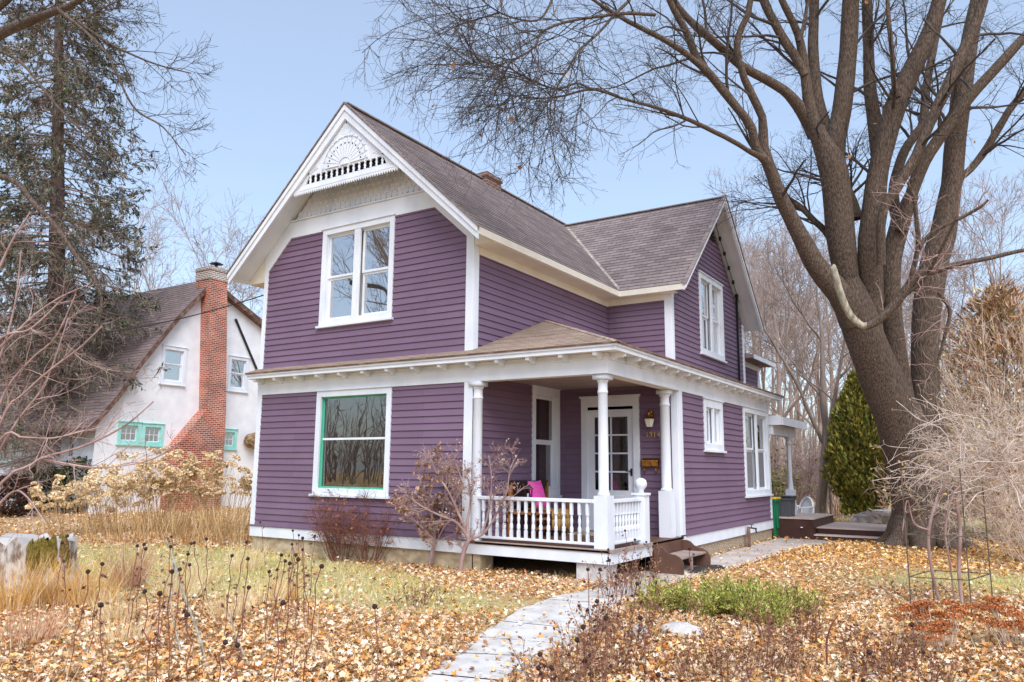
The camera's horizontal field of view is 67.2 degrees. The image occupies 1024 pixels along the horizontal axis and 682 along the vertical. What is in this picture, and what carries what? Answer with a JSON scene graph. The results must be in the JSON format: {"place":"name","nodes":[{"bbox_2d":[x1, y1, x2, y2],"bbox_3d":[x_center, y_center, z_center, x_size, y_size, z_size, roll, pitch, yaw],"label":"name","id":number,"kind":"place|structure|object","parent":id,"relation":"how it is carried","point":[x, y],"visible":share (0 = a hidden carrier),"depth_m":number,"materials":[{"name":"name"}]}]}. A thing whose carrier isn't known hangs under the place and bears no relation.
{"place":"outdoors","nodes":[
{"label":"outdoors","id":0,"kind":"place"},
{"bbox_2d":[78,504,165,543],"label":"tall grass","id":1,"kind":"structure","parent":0,"point":[108,537],"depth_m":17.22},
{"bbox_2d":[100,491,197,543],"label":"tall grass","id":2,"kind":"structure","parent":0,"point":[151,527],"depth_m":17.40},
{"bbox_2d":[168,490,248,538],"bbox_3d":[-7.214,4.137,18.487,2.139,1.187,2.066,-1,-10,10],"label":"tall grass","id":3,"kind":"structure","parent":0,"point":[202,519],"depth_m":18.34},
{"bbox_2d":[207,495,252,547],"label":"tall grass","id":4,"kind":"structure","parent":0,"point":[227,530],"depth_m":16.74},
{"bbox_2d":[0,489,1023,681],"bbox_3d":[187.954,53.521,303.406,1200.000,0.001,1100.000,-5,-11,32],"label":"ground","id":5,"kind":"structure","parent":0,"point":[549,566],"depth_m":10.93,"materials":[{"name":"plant"}]},
{"bbox_2d":[0,473,40,517],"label":"yew bush","id":6,"kind":"object","parent":5,"relation":"on","point":[14,509],"visible":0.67,"depth_m":24.83,"materials":[{"name":"green plant"}]},
{"bbox_2d":[0,547,78,613],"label":"grass clump","id":7,"kind":"object","parent":5,"relation":"on","point":[19,597],"visible":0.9,"depth_m":9.02,"materials":[{"name":"plant"}]},
{"bbox_2d":[13,461,65,512],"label":"yew bush","id":8,"kind":"object","parent":5,"relation":"on","point":[54,471],"visible":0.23,"depth_m":27.41,"materials":[{"name":"green plant"}]},
{"bbox_2d":[0,593,85,647],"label":"grass clump","id":9,"kind":"object","parent":5,"relation":"on","point":[28,634],"visible":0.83,"depth_m":7.37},
{"bbox_2d":[0,533,88,593],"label":"stump","id":10,"kind":"object","parent":5,"relation":"on","point":[25,544],"visible":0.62,"depth_m":10.39,"materials":[{"name":"grey wood"}]},
{"bbox_2d":[1,547,96,607],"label":"grass clump","id":11,"kind":"object","parent":5,"relation":"on","point":[44,595],"visible":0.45,"depth_m":9.28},
{"bbox_2d":[18,551,119,609],"bbox_3d":[-5.385,2.913,9.444,1.147,0.687,1.161,-5,-11,32],"label":"grass clump","id":12,"kind":"object","parent":5,"relation":"on","point":[62,593],"visible":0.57,"depth_m":9.28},
{"bbox_2d":[53,456,102,512],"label":"yew bush","id":13,"kind":"object","parent":5,"relation":"on","point":[70,469],"visible":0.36,"depth_m":27.04,"materials":[{"name":"green plant"}]},
{"bbox_2d":[23,474,145,537],"bbox_3d":[-10.518,3.966,18.610,2.339,1.520,2.737,-5,-11,32],"label":"hydrangea","id":14,"kind":"object","parent":5,"relation":"on","point":[61,495],"visible":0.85,"depth_m":18.48,"materials":[{"name":"plant"}]},
{"bbox_2d":[0,0,179,508],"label":"spruce tree","id":15,"kind":"object","parent":5,"relation":"on","point":[53,188],"visible":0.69,"depth_m":28.72,"materials":[{"name":"green plant"}]},
{"bbox_2d":[50,559,134,610],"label":"grass clump","id":16,"kind":"object","parent":5,"relation":"on","point":[73,597],"visible":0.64,"depth_m":9.22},
{"bbox_2d":[91,602,105,681],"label":"seed stalk","id":17,"kind":"object","parent":5,"relation":"on","point":[100,606],"visible":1,"depth_m":5.16,"materials":[{"name":"brown plant"}]},
{"bbox_2d":[0,0,230,352],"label":"overhanging tree","id":18,"kind":"object","parent":5,"relation":"on","point":[12,28],"visible":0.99,"depth_m":12.05,"materials":[{"name":"brown plant"}]},
{"bbox_2d":[86,585,149,624],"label":"grass clump","id":19,"kind":"object","parent":5,"relation":"on","point":[117,615],"visible":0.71,"depth_m":8.40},
{"bbox_2d":[54,463,196,534],"bbox_3d":[-9.700,4.014,19.767,3.012,1.816,3.161,-5,-11,32],"label":"hydrangea","id":20,"kind":"object","parent":5,"relation":"on","point":[94,474],"visible":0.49,"depth_m":19.33,"materials":[{"name":"plant"}]},
{"bbox_2d":[91,606,161,647],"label":"grass clump","id":21,"kind":"object","parent":5,"relation":"on","point":[122,637],"visible":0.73,"depth_m":7.39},
{"bbox_2d":[90,533,167,591],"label":"grass clump","id":22,"kind":"object","parent":5,"relation":"on","point":[129,572],"visible":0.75,"depth_m":10.63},
{"bbox_2d":[0,262,261,513],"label":"neighbour house","id":23,"kind":"structure","parent":5,"relation":"on","point":[205,398],"depth_m":30.34,"materials":[{"name":"white paint"}]},
{"bbox_2d":[115,421,142,445],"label":"window","id":24,"kind":"structure","parent":23,"relation":"in","point":[128,430],"depth_m":28.29,"materials":[{"name":"teal paint"}]},
{"bbox_2d":[141,423,165,446],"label":"window","id":25,"kind":"structure","parent":23,"relation":"in","point":[148,429],"depth_m":29.04,"materials":[{"name":"teal paint"}]},
{"bbox_2d":[158,344,188,386],"bbox_3d":[-13.158,0.967,29.934,0.225,1.535,1.130,-5,-11,32],"label":"window","id":26,"kind":"structure","parent":23,"relation":"in","point":[175,357],"depth_m":29.98,"materials":[{"name":"white paint"}]},
{"bbox_2d":[224,428,238,449],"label":"window","id":27,"kind":"structure","parent":23,"relation":"in","point":[228,432],"depth_m":31.94,"materials":[{"name":"teal paint"}]},
{"bbox_2d":[226,355,249,392],"bbox_3d":[-11.539,1.404,32.428,0.225,1.515,1.080,-5,-11,32],"label":"window","id":28,"kind":"structure","parent":23,"relation":"in","point":[237,381],"depth_m":32.46,"materials":[{"name":"white paint"}]},
{"bbox_2d":[79,187,197,298],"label":"woodland tree","id":29,"kind":"object","parent":5,"relation":"on","point":[154,234],"visible":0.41,"depth_m":65.77,"materials":[{"name":"plant"}]},
{"bbox_2d":[152,591,174,681],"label":"seed stalk","id":30,"kind":"object","parent":5,"relation":"on","point":[159,594],"visible":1,"depth_m":5.17,"materials":[{"name":"brown plant"}]},
{"bbox_2d":[106,446,241,532],"bbox_3d":[-8.776,3.853,20.014,2.799,2.230,3.227,-1,-9,8],"label":"hydrangea","id":31,"kind":"object","parent":5,"relation":"on","point":[181,476],"visible":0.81,"depth_m":19.50,"materials":[{"name":"plant"}]},
{"bbox_2d":[88,146,262,302],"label":"woodland tree","id":32,"kind":"object","parent":5,"relation":"on","point":[224,238],"visible":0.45,"depth_m":55.03,"materials":[{"name":"plant"}]},
{"bbox_2d":[144,563,215,601],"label":"grass clump","id":33,"kind":"object","parent":5,"relation":"on","point":[175,588],"visible":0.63,"depth_m":9.96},
{"bbox_2d":[165,539,206,664],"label":"bleached stalk","id":34,"kind":"object","parent":5,"relation":"on","point":[190,612],"visible":0.84,"depth_m":7.50,"materials":[{"name":"beige plant"}]},
{"bbox_2d":[147,486,252,545],"bbox_3d":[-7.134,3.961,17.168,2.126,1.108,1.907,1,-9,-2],"label":"tall grass","id":35,"kind":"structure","parent":5,"relation":"on","point":[191,538],"depth_m":16.93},
{"bbox_2d":[177,553,236,585],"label":"grass clump","id":36,"kind":"object","parent":5,"relation":"on","point":[212,575],"visible":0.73,"depth_m":11.25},
{"bbox_2d":[179,461,252,532],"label":"hydrangea","id":37,"kind":"object","parent":5,"relation":"on","point":[243,484],"visible":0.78,"depth_m":19.51,"materials":[{"name":"plant"}]},
{"bbox_2d":[198,584,258,622],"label":"grass clump","id":38,"kind":"object","parent":5,"relation":"on","point":[220,613],"visible":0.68,"depth_m":8.59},
{"bbox_2d":[223,246,262,316],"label":"woodland tree","id":39,"kind":"object","parent":5,"relation":"on","point":[245,291],"visible":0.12,"depth_m":58.02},
{"bbox_2d":[220,537,271,571],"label":"grass clump","id":40,"kind":"object","parent":5,"relation":"on","point":[250,566],"visible":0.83,"depth_m":12.77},
{"bbox_2d":[230,569,290,608],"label":"grass clump","id":41,"kind":"object","parent":5,"relation":"on","point":[260,600],"visible":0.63,"depth_m":9.48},
{"bbox_2d":[294,564,324,681],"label":"seed stalk","id":42,"kind":"object","parent":5,"relation":"on","point":[306,652],"visible":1,"depth_m":5.84,"materials":[{"name":"brown plant"}]},
{"bbox_2d":[299,488,370,561],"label":"red twig shrub","id":43,"kind":"object","parent":5,"relation":"on","point":[329,524],"visible":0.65,"depth_m":14.05,"materials":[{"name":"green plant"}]},
{"bbox_2d":[317,482,417,563],"bbox_3d":[-2.614,3.279,13.926,1.862,1.493,1.587,2,-10,-10],"label":"red twig shrub","id":44,"kind":"object","parent":5,"relation":"on","point":[365,531],"visible":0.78,"depth_m":13.74,"materials":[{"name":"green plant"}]},
{"bbox_2d":[388,580,449,607],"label":"dry plant","id":45,"kind":"object","parent":5,"relation":"on","point":[425,596],"visible":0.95,"depth_m":9.57,"materials":[{"name":"beige plant"}]},
{"bbox_2d":[387,441,471,564],"bbox_3d":[-1.393,2.754,13.116,1.382,2.077,1.068,-5,-11,32],"label":"dwarf tree","id":46,"kind":"object","parent":5,"relation":"on","point":[436,505],"visible":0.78,"depth_m":13.04,"materials":[{"name":"brown plant"}]},
{"bbox_2d":[395,438,532,573],"bbox_3d":[-0.751,2.646,12.385,2.233,2.231,1.236,-1,-9,9],"label":"dwarf tree","id":47,"kind":"object","parent":5,"relation":"on","point":[463,527],"visible":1,"depth_m":12.50,"materials":[{"name":"brown plant"}]},
{"bbox_2d":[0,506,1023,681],"bbox_3d":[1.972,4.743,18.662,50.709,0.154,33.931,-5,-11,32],"label":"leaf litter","id":48,"kind":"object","parent":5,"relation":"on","point":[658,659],"visible":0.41,"depth_m":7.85,"materials":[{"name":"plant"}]},
{"bbox_2d":[0,209,185,542],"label":"arching shrub","id":49,"kind":"object","parent":48,"relation":"on","point":[43,457],"visible":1,"depth_m":8.79,"materials":[{"name":"plant"}]},
{"bbox_2d":[226,102,806,582],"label":"house","id":50,"kind":"structure","parent":5,"relation":"on","point":[414,298],"depth_m":15.20,"materials":[{"name":"purple paint"}]},
{"bbox_2d":[1,295,263,335],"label":"power line","id":51,"kind":"object","parent":50,"relation":"attached to","point":[151,324],"visible":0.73,"depth_m":19.85,"materials":[{"name":"black"}]},
{"bbox_2d":[309,385,392,498],"bbox_3d":[-3.025,1.925,14.687,2.030,2.066,0.225,-5,-11,32],"label":"window","id":52,"kind":"structure","parent":50,"relation":"in","point":[323,395],"depth_m":14.77,"materials":[{"name":"white paint"}]},
{"bbox_2d":[315,213,395,328],"bbox_3d":[-3.026,-1.339,15.293,2.015,2.085,0.303,-5,-11,32],"label":"window","id":53,"kind":"structure","parent":50,"relation":"in","point":[357,266],"depth_m":15.26,"materials":[{"name":"white paint"}]},
{"bbox_2d":[507,480,571,538],"bbox_3d":[0.522,3.068,14.175,0.590,0.980,1.350,-5,-11,32],"label":"porch bench","id":54,"kind":"object","parent":50,"relation":"on","point":[545,484],"visible":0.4,"depth_m":13.95,"materials":[{"name":"orange wood"}]},
{"bbox_2d":[527,480,546,507],"bbox_3d":[0.460,2.793,14.052,0.232,0.500,0.493,-5,-11,32],"label":"cushion","id":55,"kind":"object","parent":54,"relation":"on","point":[537,489],"visible":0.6,"depth_m":13.98,"materials":[{"name":"pink fabric"}]},
{"bbox_2d":[528,507,569,530],"bbox_3d":[0.672,3.295,14.286,0.609,0.393,0.666,-5,-11,32],"label":"blanket","id":56,"kind":"object","parent":54,"relation":"on","point":[560,517],"visible":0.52,"depth_m":14.11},
{"bbox_2d":[531,385,561,497],"bbox_3d":[0.602,1.998,15.305,0.303,2.190,1.160,-5,-11,32],"label":"window","id":57,"kind":"structure","parent":50,"relation":"in","point":[541,393],"depth_m":15.55,"materials":[{"name":"white paint"}]},
{"bbox_2d":[579,394,640,531],"bbox_3d":[1.956,2.392,15.098,1.310,2.640,0.244,-5,-11,32],"label":"door","id":58,"kind":"structure","parent":50,"relation":"in","point":[588,466],"depth_m":15.14,"materials":[{"name":"white paint"}]},
{"bbox_2d":[698,270,726,362],"bbox_3d":[5.055,-0.580,19.842,0.303,2.115,1.950,-5,-11,32],"label":"window","id":59,"kind":"structure","parent":50,"relation":"in","point":[711,316],"depth_m":19.86,"materials":[{"name":"white paint"}]},
{"bbox_2d":[702,397,726,452],"bbox_3d":[4.129,1.774,16.126,0.303,1.105,1.290,-5,-11,32],"label":"window","id":60,"kind":"structure","parent":50,"relation":"in","point":[713,431],"depth_m":16.10,"materials":[{"name":"white paint"}]},
{"bbox_2d":[742,405,773,497],"bbox_3d":[5.895,2.697,18.707,0.225,2.116,2.240,-5,-11,32],"label":"window","id":61,"kind":"structure","parent":50,"relation":"in","point":[758,466],"depth_m":18.76,"materials":[{"name":"white paint"}]},
{"bbox_2d":[500,635,633,681],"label":"dry plant","id":62,"kind":"object","parent":5,"relation":"on","point":[555,659],"visible":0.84,"depth_m":6.04,"materials":[{"name":"brown plant"}]},
{"bbox_2d":[552,618,666,677],"bbox_3d":[0.834,2.600,6.551,0.764,0.471,0.867,7,-11,-33],"label":"dry plant","id":63,"kind":"object","parent":5,"relation":"on","point":[631,648],"visible":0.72,"depth_m":6.49,"materials":[{"name":"brown plant"}]},
{"bbox_2d":[582,550,642,599],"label":"dry plant","id":64,"kind":"object","parent":5,"relation":"on","point":[618,576],"visible":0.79,"depth_m":10.27,"materials":[{"name":"brown plant"}]},
{"bbox_2d":[565,591,665,647],"bbox_3d":[1.050,2.771,7.701,0.860,0.512,1.002,-5,-11,32],"label":"dry plant","id":65,"kind":"object","parent":5,"relation":"on","point":[639,629],"visible":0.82,"depth_m":7.64,"materials":[{"name":"brown plant"}]},
{"bbox_2d":[612,543,671,595],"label":"dry plant","id":66,"kind":"object","parent":5,"relation":"on","point":[645,577],"visible":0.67,"depth_m":10.53,"materials":[{"name":"brown plant"}]},
{"bbox_2d":[659,621,702,637],"bbox_3d":[1.760,3.053,8.057,0.488,0.234,0.340,-5,-11,32],"label":"garden rock","id":67,"kind":"object","parent":5,"relation":"on","point":[682,626],"visible":0.48,"depth_m":7.98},
{"bbox_2d":[341,0,1023,552],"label":"maple tree","id":68,"kind":"object","parent":5,"relation":"on","point":[863,290],"visible":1,"depth_m":17.24,"materials":[{"name":"brown plant"}]},
{"bbox_2d":[662,633,762,681],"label":"dry plant","id":69,"kind":"object","parent":5,"relation":"on","point":[686,655],"visible":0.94,"depth_m":6.26,"materials":[{"name":"brown plant"}]},
{"bbox_2d":[627,569,832,628],"bbox_3d":[2.615,3.063,9.328,2.243,0.515,1.955,-5,-11,32],"label":"juniper","id":70,"kind":"object","parent":5,"relation":"on","point":[728,598],"visible":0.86,"depth_m":8.97,"materials":[{"name":"green plant"}]},
{"bbox_2d":[690,610,823,681],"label":"dry plant","id":71,"kind":"object","parent":5,"relation":"on","point":[790,641],"visible":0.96,"depth_m":6.45,"materials":[{"name":"brown plant"}]},
{"bbox_2d":[708,165,823,385],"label":"woodland tree","id":72,"kind":"object","parent":5,"relation":"on","point":[753,341],"visible":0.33,"depth_m":43.14,"materials":[{"name":"plant"}]},
{"bbox_2d":[732,201,802,388],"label":"woodland tree","id":73,"kind":"object","parent":5,"relation":"on","point":[762,371],"visible":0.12,"depth_m":51.75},
{"bbox_2d":[772,497,780,536],"bbox_3d":[6.590,4.523,19.825,0.560,1.014,0.605,-5,-11,32],"label":"recycling bin","id":74,"kind":"object","parent":5,"relation":"on","point":[776,504],"visible":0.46,"depth_m":19.58,"materials":[{"name":"green plastic"}]},
{"bbox_2d":[744,593,830,647],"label":"dry plant","id":75,"kind":"object","parent":5,"relation":"on","point":[808,614],"visible":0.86,"depth_m":7.65,"materials":[{"name":"brown plant"}]},
{"bbox_2d":[744,222,833,467],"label":"woodland tree","id":76,"kind":"object","parent":5,"relation":"on","point":[774,380],"visible":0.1,"depth_m":72.22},
{"bbox_2d":[744,261,842,500],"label":"woodland tree","id":77,"kind":"object","parent":5,"relation":"on","point":[817,405],"visible":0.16,"depth_m":46.01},
{"bbox_2d":[748,237,841,499],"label":"woodland tree","id":78,"kind":"object","parent":5,"relation":"on","point":[790,401],"visible":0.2,"depth_m":42.84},
{"bbox_2d":[769,437,823,512],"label":"shrub","id":79,"kind":"object","parent":5,"relation":"on","point":[779,491],"visible":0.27,"depth_m":25.06,"materials":[{"name":"brown plant"}]},
{"bbox_2d":[770,432,828,505],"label":"wild shrub","id":80,"kind":"object","parent":5,"relation":"on","point":[799,469],"visible":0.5,"depth_m":28.96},
{"bbox_2d":[742,200,861,493],"bbox_3d":[12.284,0.632,35.319,9.406,14.130,9.097,-5,-11,32],"label":"woodland tree","id":81,"kind":"object","parent":5,"relation":"on","point":[779,368],"visible":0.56,"depth_m":34.84,"materials":[{"name":"plant"}]},
{"bbox_2d":[782,426,852,518],"bbox_3d":[12.354,4.873,28.802,4.303,3.469,2.934,-5,-11,32],"label":"wild shrub","id":82,"kind":"object","parent":5,"relation":"on","point":[834,510],"visible":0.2,"depth_m":28.79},
{"bbox_2d":[743,212,903,505],"bbox_3d":[16.727,0.714,40.229,7.153,15.641,10.648,-5,-11,32],"label":"woodland tree","id":83,"kind":"object","parent":5,"relation":"on","point":[829,363],"visible":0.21,"depth_m":39.12,"materials":[{"name":"plant"}]},
{"bbox_2d":[748,234,903,481],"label":"woodland tree","id":84,"kind":"object","parent":5,"relation":"on","point":[799,418],"visible":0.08,"depth_m":59.49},
{"bbox_2d":[744,179,912,513],"bbox_3d":[10.840,0.188,26.983,7.185,12.332,6.374,-5,-11,32],"label":"bare tree","id":85,"kind":"object","parent":5,"relation":"on","point":[821,501],"visible":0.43,"depth_m":26.43,"materials":[{"name":"grey plant"}]},
{"bbox_2d":[772,486,886,542],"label":"deck","id":86,"kind":"structure","parent":5,"relation":"on","point":[817,526],"depth_m":19.51,"materials":[{"name":"brown wood"}]},
{"bbox_2d":[772,495,796,516],"bbox_3d":[7.142,4.601,20.330,0.620,1.034,0.660,-5,-11,32],"label":"rubbish bin","id":87,"kind":"object","parent":86,"relation":"on","point":[787,506],"visible":0.39,"depth_m":20.07,"materials":[{"name":"grey plastic"}]},
{"bbox_2d":[797,496,813,512],"bbox_3d":[8.697,5.153,23.163,0.605,0.949,0.650,4,-10,-22],"label":"garden chair","id":88,"kind":"object","parent":86,"relation":"on","point":[807,505],"visible":0.62,"depth_m":23.25,"materials":[{"name":"white plastic"}]},
{"bbox_2d":[774,201,928,395],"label":"woodland tree","id":89,"kind":"object","parent":5,"relation":"on","point":[827,299],"visible":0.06,"depth_m":49.63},
{"bbox_2d":[819,370,890,515],"bbox_3d":[11.290,3.432,25.140,2.439,5.027,2.427,-5,-11,32],"label":"arborvitae","id":90,"kind":"object","parent":5,"relation":"on","point":[852,433],"visible":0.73,"depth_m":24.59,"materials":[{"name":"green plant"}]},
{"bbox_2d":[852,510,878,522],"bbox_3d":[10.658,5.428,23.183,0.837,0.704,0.654,-1,-10,12],"label":"boulder","id":91,"kind":"object","parent":5,"relation":"on","point":[865,517],"visible":0.5,"depth_m":22.98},
{"bbox_2d":[837,619,926,680],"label":"dry plant","id":92,"kind":"object","parent":5,"relation":"on","point":[898,649],"visible":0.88,"depth_m":6.60,"materials":[{"name":"brown plant"}]},
{"bbox_2d":[766,361,1023,490],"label":"woods","id":93,"kind":"object","parent":5,"relation":"on","point":[809,436],"visible":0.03,"depth_m":70.53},
{"bbox_2d":[770,432,1023,518],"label":"back thicket","id":94,"kind":"object","parent":5,"relation":"on","point":[807,488],"visible":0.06,"depth_m":29.98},
{"bbox_2d":[843,628,974,681],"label":"dry plant","id":95,"kind":"object","parent":5,"relation":"on","point":[930,666],"visible":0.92,"depth_m":6.22,"materials":[{"name":"brown plant"}]},
{"bbox_2d":[887,599,971,651],"bbox_3d":[4.035,2.743,7.456,0.729,0.505,0.725,-5,-11,32],"label":"sedum","id":96,"kind":"object","parent":5,"relation":"on","point":[926,626],"visible":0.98,"depth_m":7.42,"materials":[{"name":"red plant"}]},
{"bbox_2d":[882,179,983,395],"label":"woodland tree","id":97,"kind":"object","parent":5,"relation":"on","point":[949,287],"visible":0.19,"depth_m":43.75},
{"bbox_2d":[865,273,1023,534],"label":"rusty conifer","id":98,"kind":"object","parent":5,"relation":"on","point":[997,302],"visible":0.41,"depth_m":21.33,"materials":[{"name":"brown plant"}]},
{"bbox_2d":[867,293,1023,544],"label":"overgrown shrub","id":99,"kind":"object","parent":5,"relation":"on","point":[961,402],"visible":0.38,"depth_m":18.77,"materials":[{"name":"plant"}]},
{"bbox_2d":[900,468,992,613],"bbox_3d":[5.421,2.475,9.600,0.637,1.750,1.114,-8,-13,43],"label":"wire cage","id":100,"kind":"object","parent":5,"relation":"on","point":[965,536],"visible":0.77,"depth_m":9.46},
{"bbox_2d":[863,371,1023,602],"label":"tangled vine","id":101,"kind":"object","parent":100,"relation":"on","point":[1000,460],"visible":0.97,"depth_m":9.74,"materials":[{"name":"beige plant"}]},
{"bbox_2d":[875,413,1023,563],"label":"overgrown shrub","id":102,"kind":"object","parent":5,"relation":"on","point":[1012,523],"visible":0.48,"depth_m":14.86,"materials":[{"name":"plant"}]},
{"bbox_2d":[901,201,1023,495],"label":"woodland tree","id":103,"kind":"object","parent":5,"relation":"on","point":[903,302],"visible":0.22,"depth_m":37.17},
{"bbox_2d":[906,242,1023,445],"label":"woodland tree","id":104,"kind":"object","parent":5,"relation":"on","point":[983,272],"visible":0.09,"depth_m":54.40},
{"bbox_2d":[911,166,1023,434],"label":"woodland tree","id":105,"kind":"object","parent":5,"relation":"on","point":[1006,211],"visible":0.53,"depth_m":42.41,"materials":[{"name":"plant"}]},
{"bbox_2d":[965,595,1023,652],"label":"sedum","id":106,"kind":"object","parent":5,"relation":"on","point":[995,623],"visible":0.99,"depth_m":7.54,"materials":[{"name":"brown plant"}]},
{"bbox_2d":[0,0,1023,467],"label":"sky","id":107,"kind":"structure","parent":0,"point":[285,66],"materials":[{"name":"blue"}]},
{"bbox_2d":[413,588,646,681],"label":"path","id":108,"kind":"structure","parent":0,"point":[482,663],"depth_m":7.81,"materials":[{"name":"concrete"}]},
{"bbox_2d":[77,541,1023,625],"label":"lawn grass","id":109,"kind":"structure","parent":0,"point":[394,582],"depth_m":12.07,"materials":[{"name":"plant"}]},
{"bbox_2d":[552,538,833,587],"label":"walkway","id":110,"kind":"structure","parent":0,"point":[754,553],"depth_m":15.33,"materials":[{"name":"concrete"}]},
{"bbox_2d":[654,540,710,574],"bbox_3d":[2.945,3.702,13.260,0.505,0.435,1.380,-5,-11,32],"label":"wooden step","id":111,"kind":"object","parent":110,"relation":"on","point":[676,563],"visible":0.91,"depth_m":12.83,"materials":[{"name":"brown paint"}]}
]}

